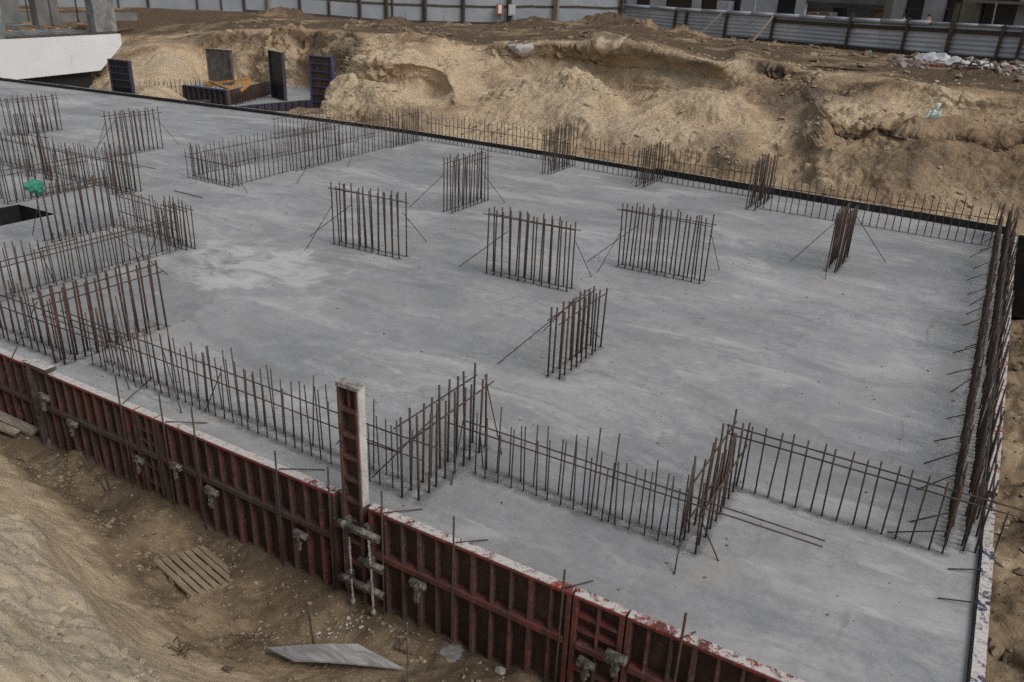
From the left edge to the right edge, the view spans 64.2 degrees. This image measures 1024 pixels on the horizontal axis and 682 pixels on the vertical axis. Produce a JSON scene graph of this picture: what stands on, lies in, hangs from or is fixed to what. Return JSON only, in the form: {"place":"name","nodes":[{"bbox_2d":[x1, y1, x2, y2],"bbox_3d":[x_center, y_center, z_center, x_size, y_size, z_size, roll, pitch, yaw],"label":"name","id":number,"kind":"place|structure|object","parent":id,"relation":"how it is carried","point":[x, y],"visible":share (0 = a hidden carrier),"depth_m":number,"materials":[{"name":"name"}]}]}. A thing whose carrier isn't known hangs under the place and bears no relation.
{"place":"outdoors","nodes":[
{"label":"outdoors","id":0,"kind":"place"},
{"bbox_2d":[0,431,556,681],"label":"ground","id":1,"kind":"structure","parent":0,"point":[72,545],"depth_m":10.43,"materials":[{"name":"soil"}]},
{"bbox_2d":[0,411,38,435],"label":"weathered board","id":2,"kind":"object","parent":1,"relation":"on","point":[21,425],"visible":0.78,"depth_m":14.19,"materials":[{"name":"brown wood"}]},
{"bbox_2d":[0,348,39,434],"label":"steel formwork","id":3,"kind":"object","parent":1,"relation":"on","point":[15,398],"visible":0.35,"depth_m":14.21,"materials":[{"name":"red metal"}]},
{"bbox_2d":[23,359,55,373],"bbox_3d":[-7.800,0.410,13.498,0.560,0.087,0.214,15,27,27],"label":"timber block","id":4,"kind":"object","parent":3,"relation":"on","point":[40,366],"depth_m":13.44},
{"bbox_2d":[25,367,48,444],"bbox_3d":[-8.007,1.328,13.953,0.080,1.994,0.206,15,27,27],"label":"timber post","id":5,"kind":"object","parent":1,"relation":"on","point":[39,412],"visible":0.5,"depth_m":13.77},
{"bbox_2d":[0,511,164,681],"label":"mound clods","id":6,"kind":"object","parent":1,"relation":"on","point":[122,649],"visible":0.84,"depth_m":7.61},
{"bbox_2d":[35,370,146,489],"bbox_3d":[-6.849,1.671,13.427,2.518,2.060,0.147,15,27,27],"label":"steel formwork","id":7,"kind":"object","parent":1,"relation":"on","point":[94,413],"visible":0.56,"depth_m":13.26,"materials":[{"name":"red metal"}]},
{"bbox_2d":[114,375,152,486],"bbox_3d":[-5.982,1.424,13.289,0.059,2.488,1.166,3,24,2],"label":"formwork stake","id":8,"kind":"object","parent":1,"relation":"on","point":[124,426],"visible":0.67,"depth_m":12.70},
{"bbox_2d":[134,407,165,498],"bbox_3d":[-5.559,2.022,12.748,0.438,2.060,0.147,15,27,27],"label":"steel formwork","id":9,"kind":"object","parent":1,"relation":"on","point":[147,437],"visible":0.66,"depth_m":12.56,"materials":[{"name":"red metal"}]},
{"bbox_2d":[158,393,206,506],"bbox_3d":[-4.890,1.859,12.413,0.635,2.476,0.047,-5,25,-16],"label":"formwork stake","id":10,"kind":"object","parent":1,"relation":"on","point":[166,444],"visible":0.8,"depth_m":12.16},
{"bbox_2d":[162,636,213,660],"bbox_3d":[-3.731,3.466,9.198,0.719,0.222,0.496,-20,32,-41],"label":"dry root","id":11,"kind":"object","parent":1,"relation":"on","point":[183,648],"visible":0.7,"depth_m":9.22,"materials":[{"name":"brown"}]},
{"bbox_2d":[152,545,233,600],"bbox_3d":[-4.438,3.259,11.507,1.020,0.286,0.798,21,30,36],"label":"wooden pallet","id":12,"kind":"object","parent":1,"relation":"on","point":[202,569],"visible":0.96,"depth_m":11.43,"materials":[{"name":"wood"}]},
{"bbox_2d":[154,415,344,589],"bbox_3d":[-3.838,2.489,11.842,3.518,2.060,0.147,15,27,27],"label":"steel formwork","id":13,"kind":"object","parent":1,"relation":"on","point":[244,484],"visible":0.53,"depth_m":11.64,"materials":[{"name":"red metal"}]},
{"bbox_2d":[0,435,506,681],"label":"sand crumbs","id":14,"kind":"object","parent":1,"relation":"on","point":[148,553],"visible":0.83,"depth_m":10.77,"materials":[{"name":"soil"}]},
{"bbox_2d":[274,451,324,566],"bbox_3d":[-2.911,2.484,11.414,0.666,2.282,0.048,-4,24,-14],"label":"formwork stake","id":15,"kind":"object","parent":1,"relation":"on","point":[279,500],"visible":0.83,"depth_m":11.15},
{"bbox_2d":[327,467,341,590],"bbox_3d":[-2.324,2.661,10.965,0.260,2.362,0.042,-20,32,-41],"label":"formwork stake","id":16,"kind":"object","parent":1,"relation":"on","point":[331,527],"visible":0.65,"depth_m":10.77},
{"bbox_2d":[266,644,403,669],"bbox_3d":[-2.163,3.828,9.938,1.752,0.122,0.310,2,24,0],"label":"plywood sheet","id":17,"kind":"object","parent":1,"relation":"on","point":[354,654],"visible":1,"depth_m":9.89,"materials":[{"name":"grey wood"}]},
{"bbox_2d":[335,377,370,602],"bbox_3d":[-2.022,2.185,10.569,0.350,3.674,0.150,15,27,27],"label":"upright formwork","id":18,"kind":"object","parent":1,"relation":"on","point":[352,439],"visible":0.74,"depth_m":10.28,"materials":[{"name":"red metal"}]},
{"bbox_2d":[381,491,422,614],"bbox_3d":[-1.427,2.868,10.619,0.562,2.328,0.041,-10,26,-26],"label":"formwork stake","id":19,"kind":"object","parent":1,"relation":"on","point":[383,541],"visible":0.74,"depth_m":10.34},
{"bbox_2d":[395,637,419,654],"bbox_3d":[-1.317,3.838,10.263,0.308,0.211,0.257,15,27,27],"label":"stone lump","id":20,"kind":"object","parent":1,"relation":"on","point":[413,645],"visible":0.95,"depth_m":10.19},
{"bbox_2d":[435,642,463,661],"bbox_3d":[-0.760,3.894,10.196,0.440,0.093,0.319,15,27,27],"label":"stone lump","id":21,"kind":"object","parent":1,"relation":"on","point":[452,651],"visible":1,"depth_m":10.18,"materials":[{"name":"stone"}]},
{"bbox_2d":[450,516,487,643],"bbox_3d":[-0.536,3.103,10.103,0.482,2.378,0.041,-10,26,-25],"label":"formwork stake","id":22,"kind":"object","parent":1,"relation":"on","point":[453,540],"visible":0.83,"depth_m":9.85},
{"bbox_2d":[368,503,576,681],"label":"steel formwork","id":23,"kind":"object","parent":1,"relation":"on","point":[506,610],"visible":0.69,"depth_m":9.96,"materials":[{"name":"red metal"}]},
{"bbox_2d":[336,514,380,543],"bbox_3d":[-1.946,2.397,10.430,0.673,0.160,0.180,15,27,27],"label":"coupling bar","id":24,"kind":"object","parent":23,"relation":"attached to","point":[364,531],"visible":1,"depth_m":10.39,"materials":[{"name":"metal"}]},
{"bbox_2d":[338,569,384,599],"bbox_3d":[-1.964,3.200,10.774,0.725,0.159,0.170,15,27,27],"label":"coupling bar","id":25,"kind":"object","parent":23,"relation":"attached to","point":[348,576],"visible":0.98,"depth_m":10.74,"materials":[{"name":"metal"}]},
{"bbox_2d":[357,553,384,574],"bbox_3d":[-1.793,2.856,10.530,0.393,0.161,0.164,15,27,27],"label":"coupling bar","id":26,"kind":"object","parent":23,"relation":"attached to","point":[374,565],"visible":0.88,"depth_m":10.48,"materials":[{"name":"metal"}]},
{"bbox_2d":[409,577,426,603],"bbox_3d":[-1.182,3.145,10.213,0.279,0.335,0.136,15,27,27],"label":"formwork clamp","id":27,"kind":"object","parent":23,"relation":"attached to","point":[416,585],"visible":1,"depth_m":10.17,"materials":[{"name":"metal"}]},
{"bbox_2d":[0,81,1004,681],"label":"foundation slab","id":28,"kind":"structure","parent":1,"relation":"on","point":[730,327],"depth_m":15.14,"materials":[{"name":"concrete"}]},
{"bbox_2d":[0,204,53,225],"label":"sump lining","id":29,"kind":"object","parent":28,"relation":"in","point":[13,214],"visible":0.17,"depth_m":22.79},
{"bbox_2d":[64,86,136,97],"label":"edge board","id":30,"kind":"object","parent":28,"relation":"attached to","point":[101,91],"visible":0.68,"depth_m":43.53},
{"bbox_2d":[95,107,177,153],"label":"rebar cage","id":31,"kind":"object","parent":28,"relation":"on","point":[125,116],"visible":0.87,"depth_m":29.67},
{"bbox_2d":[136,94,202,105],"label":"edge board","id":32,"kind":"object","parent":28,"relation":"attached to","point":[170,100],"visible":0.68,"depth_m":41.64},
{"bbox_2d":[203,103,274,114],"bbox_3d":[-13.384,-11.082,40.053,4.500,0.766,0.105,13,26,23],"label":"edge board","id":33,"kind":"object","parent":28,"relation":"attached to","point":[238,108],"visible":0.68,"depth_m":39.86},
{"bbox_2d":[306,182,426,258],"bbox_3d":[-3.735,-3.052,20.123,3.064,1.614,1.556,3,24,2],"label":"rebar cage","id":34,"kind":"object","parent":28,"relation":"on","point":[369,195],"visible":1,"depth_m":19.93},
{"bbox_2d":[410,130,488,145],"bbox_3d":[-2.730,-8.371,34.863,4.190,0.768,0.104,16,27,29],"label":"edge board","id":35,"kind":"object","parent":28,"relation":"attached to","point":[446,137],"visible":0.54,"depth_m":34.61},
{"bbox_2d":[410,147,504,212],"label":"rebar cage","id":36,"kind":"object","parent":28,"relation":"on","point":[465,173],"visible":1,"depth_m":24.23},
{"bbox_2d":[8,160,974,675],"bbox_3d":[-3.323,-2.371,20.549,26.444,0.052,17.093,15,27,27],"label":"slab grit","id":37,"kind":"object","parent":28,"relation":"on","point":[544,372],"visible":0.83,"depth_m":14.03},
{"bbox_2d":[459,206,591,291],"bbox_3d":[0.253,-2.113,18.353,3.148,1.614,1.201,5,24,6],"label":"rebar cage","id":38,"kind":"object","parent":28,"relation":"on","point":[520,220],"visible":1,"depth_m":18.25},
{"bbox_2d":[488,142,573,159],"bbox_3d":[0.708,-7.355,32.865,3.991,0.769,0.104,16,27,29],"label":"edge board","id":39,"kind":"object","parent":28,"relation":"attached to","point":[526,150],"visible":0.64,"depth_m":32.88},
{"bbox_2d":[497,286,607,379],"bbox_3d":[0.814,-0.380,14.840,1.302,1.300,2.250,15,27,27],"label":"rebar cage","id":40,"kind":"object","parent":28,"relation":"on","point":[573,305],"visible":1,"depth_m":14.44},
{"bbox_2d":[573,155,654,173],"bbox_3d":[3.807,-6.394,30.964,3.503,0.767,0.101,18,28,32],"label":"edge board","id":41,"kind":"object","parent":28,"relation":"attached to","point":[581,159],"visible":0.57,"depth_m":30.89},
{"bbox_2d":[587,203,719,283],"bbox_3d":[3.423,-2.325,19.130,3.229,1.618,1.200,4,24,4],"label":"rebar cage","id":42,"kind":"object","parent":28,"relation":"on","point":[661,221],"visible":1,"depth_m":19.11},
{"bbox_2d":[655,168,753,190],"bbox_3d":[6.770,-5.454,29.021,3.807,0.827,0.104,18,28,32],"label":"edge board","id":43,"kind":"object","parent":28,"relation":"attached to","point":[713,180],"visible":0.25,"depth_m":28.79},
{"bbox_2d":[756,185,869,210],"bbox_3d":[9.823,-4.466,27.051,3.702,0.828,0.104,18,28,31],"label":"edge board","id":44,"kind":"object","parent":28,"relation":"attached to","point":[832,200],"visible":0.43,"depth_m":26.76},
{"bbox_2d":[789,202,885,279],"bbox_3d":[8.190,-2.628,20.426,2.632,1.492,1.302,-15,29,-34],"label":"rebar cage","id":45,"kind":"object","parent":28,"relation":"on","point":[849,225],"visible":1,"depth_m":20.33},
{"bbox_2d":[868,203,1004,233],"bbox_3d":[12.940,-3.467,25.065,3.933,0.826,0.105,18,28,31],"label":"edge board","id":46,"kind":"object","parent":28,"relation":"attached to","point":[939,219],"visible":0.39,"depth_m":24.92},
{"bbox_2d":[966,545,993,681],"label":"steel formwork","id":47,"kind":"object","parent":28,"relation":"attached to","point":[976,669],"visible":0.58,"depth_m":8.91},
{"bbox_2d":[979,491,995,548],"bbox_3d":[6.200,3.200,11.049,0.145,1.950,1.390,15,27,27],"label":"steel formwork","id":48,"kind":"object","parent":28,"relation":"attached to","point":[986,539],"visible":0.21,"depth_m":10.59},
{"bbox_2d":[986,406,1003,497],"bbox_3d":[7.319,2.476,12.797,0.146,1.959,2.990,15,27,27],"label":"steel formwork","id":49,"kind":"object","parent":28,"relation":"attached to","point":[999,451],"visible":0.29,"depth_m":12.12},
{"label":"damp slab strips","id":50,"kind":"structure","parent":28,"relation":"on","visible":0},
{"bbox_2d":[0,93,61,135],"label":"rebar cage","id":51,"kind":"object","parent":50,"relation":"on","point":[32,100],"visible":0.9,"depth_m":32.33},
{"bbox_2d":[13,112,52,179],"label":"rebar cage","id":52,"kind":"object","parent":50,"relation":"on","point":[38,137],"visible":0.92,"depth_m":25.37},
{"bbox_2d":[0,144,87,204],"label":"rebar row","id":53,"kind":"object","parent":50,"relation":"on","point":[34,169],"visible":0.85,"depth_m":23.61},
{"bbox_2d":[0,280,127,374],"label":"rebar row","id":54,"kind":"object","parent":50,"relation":"on","point":[22,303],"visible":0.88,"depth_m":14.10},
{"bbox_2d":[30,169,121,242],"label":"rebar cage","id":55,"kind":"object","parent":50,"relation":"on","point":[80,197],"visible":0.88,"depth_m":20.28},
{"bbox_2d":[22,178,45,196],"bbox_3d":[-11.386,-3.655,19.461,0.317,0.450,0.470,37,41,52],"label":"plastic bag","id":56,"kind":"object","parent":55,"relation":"hanging from","point":[32,185],"visible":0.95,"depth_m":19.36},
{"bbox_2d":[0,127,154,187],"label":"rebar row","id":57,"kind":"object","parent":50,"relation":"on","point":[54,150],"visible":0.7,"depth_m":25.65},
{"bbox_2d":[0,207,176,296],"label":"rebar row","id":58,"kind":"object","parent":50,"relation":"on","point":[70,249],"visible":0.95,"depth_m":17.71,"materials":[{"name":"metal"}]},
{"bbox_2d":[32,255,166,387],"bbox_3d":[-6.417,-0.390,14.022,1.944,1.430,2.340,15,27,27],"label":"rebar cage","id":59,"kind":"object","parent":50,"relation":"on","point":[87,293],"visible":0.88,"depth_m":14.21,"materials":[{"name":"metal"}]},
{"bbox_2d":[102,140,141,194],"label":"rebar cage","id":60,"kind":"object","parent":50,"relation":"on","point":[121,161],"visible":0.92,"depth_m":24.21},
{"bbox_2d":[117,188,180,249],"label":"rebar row","id":61,"kind":"object","parent":50,"relation":"on","point":[137,201],"visible":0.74,"depth_m":20.63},
{"bbox_2d":[162,195,195,249],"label":"rebar cage","id":62,"kind":"object","parent":50,"relation":"on","point":[175,217],"visible":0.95,"depth_m":19.65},
{"bbox_2d":[184,144,247,192],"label":"rebar row","id":63,"kind":"object","parent":50,"relation":"on","point":[209,161],"visible":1,"depth_m":25.99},
{"bbox_2d":[41,306,393,470],"bbox_3d":[-4.811,0.484,12.470,7.850,1.194,0.667,15,27,27],"label":"rebar row","id":64,"kind":"object","parent":50,"relation":"on","point":[221,383],"visible":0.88,"depth_m":12.38,"materials":[{"name":"metal"}]},
{"bbox_2d":[189,110,374,174],"bbox_3d":[-8.170,-7.593,30.663,0.176,1.142,9.948,14,26,25],"label":"rebar row","id":65,"kind":"object","parent":50,"relation":"on","point":[266,139],"visible":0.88,"depth_m":29.84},
{"bbox_2d":[233,105,418,184],"bbox_3d":[-5.835,-7.293,29.726,1.491,1.520,10.549,13,26,23],"label":"rebar row","id":66,"kind":"object","parent":50,"relation":"on","point":[416,113],"visible":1,"depth_m":29.42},
{"bbox_2d":[367,415,441,487],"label":"rebar row","id":67,"kind":"object","parent":50,"relation":"on","point":[385,448],"visible":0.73,"depth_m":10.76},
{"bbox_2d":[372,363,501,500],"bbox_3d":[-0.880,1.208,11.033,1.901,1.317,0.912,-16,30,-36],"label":"rebar cage","id":68,"kind":"object","parent":50,"relation":"on","point":[439,418],"visible":0.96,"depth_m":10.96,"materials":[{"name":"metal"}]},
{"bbox_2d":[425,112,567,159],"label":"rebar row","id":69,"kind":"object","parent":50,"relation":"on","point":[473,129],"visible":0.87,"depth_m":32.60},
{"bbox_2d":[542,122,578,173],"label":"rebar cage","id":70,"kind":"object","parent":50,"relation":"on","point":[556,132],"visible":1,"depth_m":29.62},
{"bbox_2d":[447,407,824,546],"bbox_3d":[1.284,1.682,10.149,5.000,1.321,0.266,15,27,27],"label":"rebar row","id":71,"kind":"object","parent":50,"relation":"on","point":[613,477],"visible":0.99,"depth_m":10.29,"materials":[{"name":"metal"}]},
{"bbox_2d":[632,141,669,187],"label":"rebar cage","id":72,"kind":"object","parent":50,"relation":"on","point":[654,156],"visible":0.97,"depth_m":28.19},
{"bbox_2d":[582,137,764,196],"bbox_3d":[5.461,-6.109,28.406,6.847,1.262,0.112,17,27,29],"label":"rebar row","id":73,"kind":"object","parent":50,"relation":"on","point":[679,162],"visible":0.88,"depth_m":28.26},
{"bbox_2d":[673,409,750,574],"bbox_3d":[2.514,1.814,10.164,0.510,1.161,2.337,11,25,20],"label":"rebar cage","id":74,"kind":"object","parent":50,"relation":"on","point":[719,481],"visible":0.97,"depth_m":10.18,"materials":[{"name":"metal"}]},
{"bbox_2d":[746,152,778,210],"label":"rebar cage","id":75,"kind":"object","parent":50,"relation":"on","point":[761,190],"visible":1,"depth_m":25.88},
{"bbox_2d":[726,424,1023,553],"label":"rebar row","id":76,"kind":"object","parent":50,"relation":"on","point":[898,474],"visible":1,"depth_m":10.23,"materials":[{"name":"metal"}]},
{"bbox_2d":[763,175,1000,246],"bbox_3d":[10.607,-3.952,23.950,6.541,1.272,0.105,16,27,28],"label":"rebar row","id":77,"kind":"object","parent":50,"relation":"on","point":[913,207],"visible":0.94,"depth_m":23.76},
{"bbox_2d":[910,380,1007,552],"bbox_3d":[6.203,1.527,11.267,0.827,1.080,3.590,15,27,27],"label":"rebar row","id":78,"kind":"object","parent":50,"relation":"on","point":[983,454],"visible":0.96,"depth_m":10.87,"materials":[{"name":"metal"}]},
{"bbox_2d":[947,309,1011,432],"bbox_3d":[7.992,0.409,14.029,0.781,1.046,3.640,15,27,27],"label":"rebar row","id":79,"kind":"object","parent":50,"relation":"on","point":[992,361],"visible":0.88,"depth_m":13.82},
{"bbox_2d":[963,263,1014,356],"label":"rebar row","id":80,"kind":"object","parent":50,"relation":"on","point":[997,306],"visible":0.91,"depth_m":16.53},
{"bbox_2d":[967,229,1017,302],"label":"rebar row","id":81,"kind":"object","parent":50,"relation":"on","point":[1005,260],"visible":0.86,"depth_m":19.27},
{"bbox_2d":[970,203,1018,261],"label":"rebar row","id":82,"kind":"object","parent":50,"relation":"on","point":[1009,224],"visible":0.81,"depth_m":22.07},
{"bbox_2d":[554,569,592,681],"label":"formwork stake","id":83,"kind":"object","parent":1,"relation":"on","point":[560,617],"visible":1,"depth_m":9.19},
{"bbox_2d":[566,588,629,681],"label":"steel formwork","id":84,"kind":"object","parent":1,"relation":"on","point":[598,626],"visible":0.89,"depth_m":9.10,"materials":[{"name":"red metal"}]},
{"bbox_2d":[575,655,595,681],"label":"formwork clamp","id":85,"kind":"object","parent":84,"relation":"attached to","point":[586,664],"visible":1,"depth_m":9.12,"materials":[{"name":"metal"}]},
{"bbox_2d":[604,648,627,678],"bbox_3d":[1.120,3.535,8.909,0.261,0.322,0.126,15,27,27],"label":"formwork clamp","id":86,"kind":"object","parent":84,"relation":"attached to","point":[616,659],"visible":1,"depth_m":8.87,"materials":[{"name":"metal"}]},
{"bbox_2d":[673,612,695,681],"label":"formwork stake","id":87,"kind":"object","parent":1,"relation":"on","point":[680,646],"visible":1,"depth_m":8.44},
{"bbox_2d":[619,610,805,681],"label":"steel formwork","id":88,"kind":"object","parent":1,"relation":"on","point":[650,648],"visible":1,"depth_m":8.62,"materials":[{"name":"red metal"}]},
{"bbox_2d":[19,5,1023,241],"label":"terrain bank","id":89,"kind":"structure","parent":0,"point":[973,158],"depth_m":36.98,"materials":[{"name":"soil"}]},
{"bbox_2d":[0,24,121,87],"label":"basement wall","id":90,"kind":"structure","parent":89,"relation":"on","point":[68,57],"depth_m":51.74,"materials":[{"name":"concrete"}]},
{"bbox_2d":[0,0,22,23],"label":"concrete column","id":91,"kind":"structure","parent":90,"relation":"on","point":[11,12],"depth_m":54.90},
{"bbox_2d":[28,0,60,25],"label":"concrete column","id":92,"kind":"structure","parent":90,"relation":"on","point":[39,12],"depth_m":55.81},
{"bbox_2d":[84,0,116,31],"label":"concrete column","id":93,"kind":"structure","parent":90,"relation":"on","point":[100,14],"depth_m":53.47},
{"bbox_2d":[21,12,137,21],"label":"dark deck edge","id":94,"kind":"object","parent":89,"relation":"on","point":[72,17],"visible":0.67,"depth_m":66.94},
{"bbox_2d":[107,59,135,93],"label":"upright shutter","id":95,"kind":"object","parent":89,"relation":"on","point":[121,75],"visible":0.78,"depth_m":43.37,"materials":[{"name":"blue paint"}]},
{"bbox_2d":[193,81,310,105],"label":"slab","id":96,"kind":"structure","parent":89,"relation":"on","point":[296,94],"depth_m":50.83,"materials":[{"name":"concrete"}]},
{"bbox_2d":[205,48,234,84],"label":"upright shutter","id":97,"kind":"object","parent":96,"relation":"on","point":[220,64],"visible":0.73,"depth_m":54.44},
{"bbox_2d":[182,81,270,105],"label":"box shutter","id":98,"kind":"object","parent":96,"relation":"on","point":[218,96],"visible":0.7,"depth_m":46.80,"materials":[{"name":"blue paint"}]},
{"bbox_2d":[235,100,310,110],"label":"edge board","id":99,"kind":"object","parent":96,"relation":"attached to","point":[284,106],"visible":0.27,"depth_m":47.98,"materials":[{"name":"blue paint"}]},
{"bbox_2d":[267,49,287,100],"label":"upright shutter","id":100,"kind":"object","parent":96,"relation":"on","point":[277,72],"visible":0.96,"depth_m":48.83,"materials":[{"name":"blue paint"}]},
{"bbox_2d":[18,0,623,24],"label":"sheet fence","id":101,"kind":"object","parent":89,"relation":"on","point":[473,12],"visible":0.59,"depth_m":86.10,"materials":[{"name":"grey metal"}]},
{"bbox_2d":[308,55,333,107],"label":"upright shutter","id":102,"kind":"object","parent":89,"relation":"on","point":[321,73],"visible":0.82,"depth_m":44.01,"materials":[{"name":"blue metal"}]},
{"bbox_2d":[506,43,533,57],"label":"crust slab","id":103,"kind":"structure","parent":89,"relation":"on","point":[523,50],"depth_m":43.80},
{"bbox_2d":[186,15,1023,81],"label":"plateau clods","id":104,"kind":"object","parent":89,"relation":"on","point":[865,65],"visible":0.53,"depth_m":61.99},
{"bbox_2d":[589,31,626,55],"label":"crust slab","id":105,"kind":"structure","parent":89,"relation":"on","point":[603,47],"depth_m":42.04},
{"bbox_2d":[324,31,1023,221],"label":"sand clods","id":106,"kind":"object","parent":89,"relation":"on","point":[816,123],"visible":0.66,"depth_m":35.19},
{"bbox_2d":[623,0,1023,25],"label":"building","id":107,"kind":"structure","parent":89,"relation":"on","point":[1009,12],"depth_m":71.54,"materials":[{"name":"black"}]},
{"bbox_2d":[777,0,795,13],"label":"window","id":108,"kind":"structure","parent":107,"relation":"in","point":[784,6],"depth_m":80.27,"materials":[{"name":"black"}]},
{"bbox_2d":[904,0,924,19],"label":"window","id":109,"kind":"structure","parent":107,"relation":"in","point":[914,4],"depth_m":69.47,"materials":[{"name":"black"}]},
{"bbox_2d":[979,0,1019,24],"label":"window","id":110,"kind":"structure","parent":107,"relation":"in","point":[1002,17],"depth_m":63.81,"materials":[{"name":"black"}]},
{"bbox_2d":[624,3,1023,61],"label":"corrugated fence","id":111,"kind":"object","parent":89,"relation":"on","point":[992,42],"visible":0.82,"depth_m":64.37,"materials":[{"name":"metal"}]},
{"bbox_2d":[889,52,1023,77],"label":"rubble","id":112,"kind":"object","parent":89,"relation":"on","point":[899,60],"visible":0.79,"depth_m":47.43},
{"bbox_2d":[985,319,1023,681],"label":"terrain trench","id":113,"kind":"object","parent":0,"point":[1005,630],"visible":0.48,"depth_m":12.59,"materials":[{"name":"soil"}]},
{"bbox_2d":[989,325,1023,676],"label":"trench crumbs","id":114,"kind":"object","parent":113,"relation":"on","point":[998,561],"visible":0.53,"depth_m":12.20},
{"bbox_2d":[1011,233,1023,318],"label":"black shutter","id":115,"kind":"object","parent":113,"relation":"on","point":[1018,301],"visible":0.7,"depth_m":24.17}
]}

